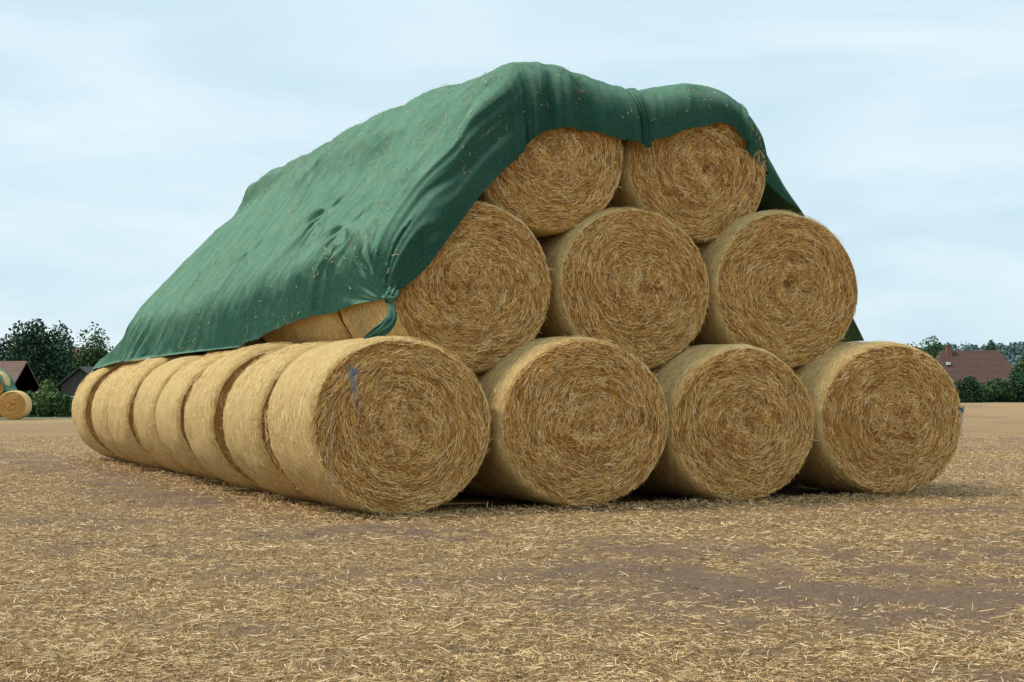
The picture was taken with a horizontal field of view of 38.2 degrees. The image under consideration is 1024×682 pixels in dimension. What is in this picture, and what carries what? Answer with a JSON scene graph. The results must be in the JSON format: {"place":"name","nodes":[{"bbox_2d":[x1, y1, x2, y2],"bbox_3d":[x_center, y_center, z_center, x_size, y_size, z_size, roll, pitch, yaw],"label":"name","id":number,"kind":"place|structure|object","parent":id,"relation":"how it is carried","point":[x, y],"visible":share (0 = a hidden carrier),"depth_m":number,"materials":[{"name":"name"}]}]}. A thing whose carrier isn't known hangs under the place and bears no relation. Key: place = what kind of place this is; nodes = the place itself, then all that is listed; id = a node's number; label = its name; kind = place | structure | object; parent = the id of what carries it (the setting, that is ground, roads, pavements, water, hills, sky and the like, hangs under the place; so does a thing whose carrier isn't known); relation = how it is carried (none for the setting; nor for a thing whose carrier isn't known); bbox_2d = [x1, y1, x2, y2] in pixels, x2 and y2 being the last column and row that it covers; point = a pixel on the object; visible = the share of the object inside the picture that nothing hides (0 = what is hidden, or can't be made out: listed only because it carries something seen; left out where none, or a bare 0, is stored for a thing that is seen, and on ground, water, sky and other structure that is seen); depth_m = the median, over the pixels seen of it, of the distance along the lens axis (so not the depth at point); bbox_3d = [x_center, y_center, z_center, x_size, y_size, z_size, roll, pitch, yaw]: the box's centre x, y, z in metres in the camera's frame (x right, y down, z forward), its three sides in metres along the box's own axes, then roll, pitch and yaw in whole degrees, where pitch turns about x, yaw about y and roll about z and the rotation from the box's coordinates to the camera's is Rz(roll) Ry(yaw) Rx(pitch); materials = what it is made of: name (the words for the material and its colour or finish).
{"place":"outdoors","nodes":[
{"label":"outdoors","id":0,"kind":"place"},
{"bbox_2d":[0,356,1023,681],"bbox_3d":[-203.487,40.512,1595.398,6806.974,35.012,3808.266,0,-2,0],"label":"ground","id":1,"kind":"structure","parent":0,"point":[1000,422],"depth_m":8.70,"materials":[{"name":"brown soil"}]},
{"bbox_2d":[0,335,12,360],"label":"tree","id":2,"kind":"object","parent":1,"relation":"on","point":[3,350],"visible":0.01,"depth_m":155.68,"materials":[{"name":"green plant"}]},
{"bbox_2d":[0,391,31,418],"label":"hay bale","id":3,"kind":"object","parent":1,"relation":"on","point":[15,404],"visible":1,"depth_m":92.92,"materials":[{"name":"plant"}]},
{"bbox_2d":[0,361,39,416],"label":"barn","id":4,"kind":"structure","parent":1,"relation":"on","point":[22,375],"depth_m":121.40,"materials":[{"name":"wood"}]},
{"bbox_2d":[25,390,32,416],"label":"bush","id":5,"kind":"object","parent":1,"relation":"on","point":[29,393],"visible":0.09,"depth_m":111.78,"materials":[{"name":"green plant"}]},
{"bbox_2d":[0,318,75,416],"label":"tree","id":6,"kind":"object","parent":1,"relation":"on","point":[48,358],"visible":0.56,"depth_m":133.50,"materials":[{"name":"green plant"}]},
{"bbox_2d":[27,379,58,416],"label":"bush","id":7,"kind":"object","parent":1,"relation":"on","point":[41,398],"visible":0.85,"depth_m":105.21,"materials":[{"name":"green plant"}]},
{"bbox_2d":[51,391,72,416],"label":"bush","id":8,"kind":"object","parent":1,"relation":"on","point":[62,405],"visible":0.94,"depth_m":104.40,"materials":[{"name":"green plant"}]},
{"bbox_2d":[56,366,92,399],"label":"shed","id":9,"kind":"structure","parent":1,"relation":"on","point":[69,384],"depth_m":120.30,"materials":[{"name":"grey wood"}]},
{"bbox_2d":[72,347,88,360],"bbox_3d":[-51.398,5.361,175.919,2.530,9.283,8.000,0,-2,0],"label":"farmhouse","id":10,"kind":"object","parent":1,"relation":"on","point":[79,350],"visible":0.02,"depth_m":175.35,"materials":[{"name":"brick"}]},
{"bbox_2d":[71,321,113,370],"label":"tree","id":11,"kind":"object","parent":1,"relation":"on","point":[92,357],"visible":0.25,"depth_m":139.36,"materials":[{"name":"green plant"}]},
{"bbox_2d":[71,358,145,461],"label":"hay bale","id":12,"kind":"object","parent":1,"relation":"on","point":[82,401],"visible":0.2,"depth_m":21.40,"materials":[{"name":"plant"}]},
{"bbox_2d":[92,61,863,370],"bbox_3d":[-0.820,-1.107,18.774,6.610,2.934,10.856,1,-2,-28],"label":"tarp","id":13,"kind":"object","parent":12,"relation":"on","point":[432,201],"visible":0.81,"depth_m":14.49,"materials":[{"name":"green fabric"}]},
{"bbox_2d":[115,62,727,362],"bbox_3d":[-1.685,-1.181,18.216,4.257,2.859,10.213,1,-2,-29],"label":"loose straw","id":14,"kind":"object","parent":13,"relation":"on","point":[353,196],"visible":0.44,"depth_m":15.42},
{"bbox_2d":[91,360,144,465],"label":"hay bale","id":15,"kind":"object","parent":1,"relation":"on","point":[99,406],"visible":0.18,"depth_m":20.27,"materials":[{"name":"plant"}]},
{"bbox_2d":[191,351,206,353],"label":"hay bale","id":16,"kind":"object","parent":15,"relation":"on","point":[200,352],"depth_m":19.36},
{"bbox_2d":[106,353,199,470],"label":"hay bale","id":17,"kind":"object","parent":1,"relation":"on","point":[120,413],"visible":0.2,"depth_m":18.83,"materials":[{"name":"plant"}]},
{"bbox_2d":[133,354,212,478],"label":"hay bale","id":18,"kind":"object","parent":1,"relation":"on","point":[153,384],"visible":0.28,"depth_m":17.58,"materials":[{"name":"plant"}]},
{"bbox_2d":[203,348,231,353],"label":"hay bale","id":19,"kind":"object","parent":18,"relation":"on","point":[217,350],"visible":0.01,"depth_m":18.42,"materials":[{"name":"plant"}]},
{"bbox_2d":[155,350,235,481],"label":"hay bale","id":20,"kind":"object","parent":1,"relation":"on","point":[171,402],"visible":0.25,"depth_m":16.20,"materials":[{"name":"plant"}]},
{"bbox_2d":[232,337,265,349],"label":"hay bale","id":21,"kind":"object","parent":20,"relation":"on","point":[254,342],"depth_m":16.90,"materials":[{"name":"plant"}]},
{"bbox_2d":[184,342,299,492],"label":"hay bale","id":22,"kind":"object","parent":1,"relation":"on","point":[203,412],"visible":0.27,"depth_m":14.80,"materials":[{"name":"plant"}]},
{"bbox_2d":[223,341,330,503],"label":"hay bale","id":23,"kind":"object","parent":1,"relation":"on","point":[245,410],"visible":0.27,"depth_m":13.56,"materials":[{"name":"plant"}]},
{"bbox_2d":[265,335,492,515],"bbox_3d":[-1.164,0.723,12.852,1.715,1.521,1.410,1,-2,-26],"label":"hay bale","id":24,"kind":"object","parent":1,"relation":"on","point":[387,424],"visible":1,"depth_m":12.31,"materials":[{"name":"plant"}]},
{"bbox_2d":[459,482,503,497],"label":"hay bale","id":25,"kind":"object","parent":1,"relation":"on","point":[470,489],"visible":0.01,"depth_m":14.38,"materials":[{"name":"plant"}]},
{"bbox_2d":[292,310,352,342],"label":"hay bale","id":26,"kind":"object","parent":25,"relation":"on","point":[330,327],"visible":0.06,"depth_m":14.55,"materials":[{"name":"plant"}]},
{"bbox_2d":[43,503,971,681],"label":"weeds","id":27,"kind":"object","parent":1,"relation":"on","point":[508,649],"visible":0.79,"depth_m":7.67,"materials":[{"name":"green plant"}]},
{"bbox_2d":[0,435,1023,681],"bbox_3d":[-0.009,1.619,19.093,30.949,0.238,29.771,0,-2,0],"label":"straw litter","id":28,"kind":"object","parent":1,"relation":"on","point":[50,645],"visible":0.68,"depth_m":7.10,"materials":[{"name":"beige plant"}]},
{"bbox_2d":[62,455,991,522],"bbox_3d":[-1.117,1.646,18.629,7.346,0.131,12.596,1,-2,-27],"label":"fallen straw","id":29,"kind":"object","parent":1,"relation":"on","point":[96,460],"visible":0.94,"depth_m":13.89,"materials":[{"name":"beige plant"}]},
{"bbox_2d":[470,335,668,506],"bbox_3d":[0.392,0.730,13.685,1.788,1.538,1.562,1,-2,-25],"label":"hay bale","id":30,"kind":"object","parent":1,"relation":"on","point":[580,420],"visible":0.9,"depth_m":13.05,"materials":[{"name":"plant"}]},
{"bbox_2d":[340,199,555,373],"bbox_3d":[-0.637,-0.474,13.804,1.693,1.598,1.522,1,-2,-26],"label":"hay bale","id":31,"kind":"object","parent":30,"relation":"on","point":[474,294],"visible":0.71,"depth_m":13.25,"materials":[{"name":"plant"}]},
{"bbox_2d":[476,98,623,238],"bbox_3d":[0.074,-1.751,14.340,1.644,1.562,1.535,1,-2,-26],"label":"hay bale","id":32,"kind":"object","parent":31,"relation":"on","point":[551,182],"visible":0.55,"depth_m":13.77,"materials":[{"name":"plant"}]},
{"bbox_2d":[629,485,658,492],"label":"hay bale","id":33,"kind":"object","parent":1,"relation":"on","point":[638,488],"depth_m":15.11,"materials":[{"name":"plant"}]},
{"bbox_2d":[639,344,817,501],"bbox_3d":[1.901,0.784,14.441,1.683,1.502,1.533,1,-2,-25],"label":"hay bale","id":34,"kind":"object","parent":1,"relation":"on","point":[741,420],"visible":0.9,"depth_m":13.82,"materials":[{"name":"plant"}]},
{"bbox_2d":[532,206,709,369],"bbox_3d":[0.901,-0.478,14.586,1.718,1.595,1.589,1,-2,-25],"label":"hay bale","id":35,"kind":"object","parent":34,"relation":"on","point":[634,280],"visible":0.77,"depth_m":13.95,"materials":[{"name":"plant"}]},
{"bbox_2d":[605,122,766,244],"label":"hay bale","id":36,"kind":"object","parent":35,"relation":"on","point":[702,185],"visible":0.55,"depth_m":14.57,"materials":[{"name":"plant"}]},
{"bbox_2d":[784,481,802,486],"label":"hay bale","id":37,"kind":"object","parent":1,"relation":"on","point":[793,485],"depth_m":15.94,"materials":[{"name":"plant"}]},
{"bbox_2d":[789,340,964,494],"bbox_3d":[3.493,0.778,15.189,1.829,1.553,1.550,1,-2,-24],"label":"hay bale","id":38,"kind":"object","parent":1,"relation":"on","point":[887,417],"visible":0.81,"depth_m":14.56,"materials":[{"name":"plant"}]},
{"bbox_2d":[688,209,859,368],"bbox_3d":[2.492,-0.498,15.335,1.790,1.629,1.571,1,-2,-24],"label":"hay bale","id":39,"kind":"object","parent":38,"relation":"on","point":[782,284],"visible":0.76,"depth_m":14.69,"materials":[{"name":"plant"}]},
{"bbox_2d":[919,336,944,358],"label":"tree","id":40,"kind":"object","parent":1,"relation":"on","point":[934,352],"visible":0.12,"depth_m":234.73,"materials":[{"name":"green plant"}]},
{"bbox_2d":[917,341,1023,367],"bbox_3d":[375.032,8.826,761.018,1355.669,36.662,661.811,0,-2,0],"label":"wood","id":41,"kind":"object","parent":1,"relation":"on","point":[1012,353],"visible":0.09,"depth_m":801.88,"materials":[{"name":"green plant"}]},
{"bbox_2d":[954,375,987,402],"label":"bush","id":42,"kind":"object","parent":1,"relation":"on","point":[970,389],"visible":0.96,"depth_m":121.23,"materials":[{"name":"green plant"}]},
{"bbox_2d":[935,345,1014,385],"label":"house","id":43,"kind":"structure","parent":1,"relation":"on","point":[983,367],"depth_m":192.53,"materials":[{"name":"brown tile"}]},
{"bbox_2d":[979,384,998,401],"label":"bush","id":44,"kind":"object","parent":1,"relation":"on","point":[992,394],"visible":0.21,"depth_m":125.90,"materials":[{"name":"green plant"}]},
{"bbox_2d":[982,340,1001,352],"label":"tree","id":45,"kind":"object","parent":1,"relation":"on","point":[992,348],"visible":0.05,"depth_m":264.97,"materials":[{"name":"green plant"}]},
{"bbox_2d":[986,378,1009,401],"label":"bush","id":46,"kind":"object","parent":1,"relation":"on","point":[1000,386],"visible":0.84,"depth_m":126.39,"materials":[{"name":"green plant"}]},
{"bbox_2d":[999,386,1018,401],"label":"bush","id":47,"kind":"object","parent":1,"relation":"on","point":[1009,396],"visible":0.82,"depth_m":126.04,"materials":[{"name":"green plant"}]},
{"bbox_2d":[1007,370,1023,401],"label":"bush","id":48,"kind":"object","parent":1,"relation":"on","point":[1017,386],"visible":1,"depth_m":124.52,"materials":[{"name":"green plant"}]},
{"bbox_2d":[1009,354,1023,384],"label":"tree","id":49,"kind":"object","parent":1,"relation":"on","point":[1019,368],"visible":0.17,"depth_m":150.08,"materials":[{"name":"green plant"}]},
{"bbox_2d":[0,0,1023,358],"label":"sky","id":50,"kind":"structure","parent":0,"point":[132,131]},
{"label":"hay bale","id":51,"kind":"object","parent":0,"visible":0},
{"bbox_2d":[262,323,303,344],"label":"hay bale","id":52,"kind":"object","parent":51,"relation":"on","point":[284,333],"visible":0.03,"depth_m":15.75,"materials":[{"name":"plant"}]},
{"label":"hay bale","id":53,"kind":"object","parent":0,"visible":0},
{"bbox_2d":[0,371,9,395],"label":"hay bale","id":54,"kind":"object","parent":53,"relation":"on","point":[5,378],"visible":0.74,"depth_m":93.53,"materials":[{"name":"plant"}]},
{"bbox_2d":[0,368,17,391],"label":"tarp","id":55,"kind":"object","parent":54,"relation":"on","point":[10,387],"visible":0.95,"depth_m":94.79,"materials":[{"name":"green fabric"}]}
]}

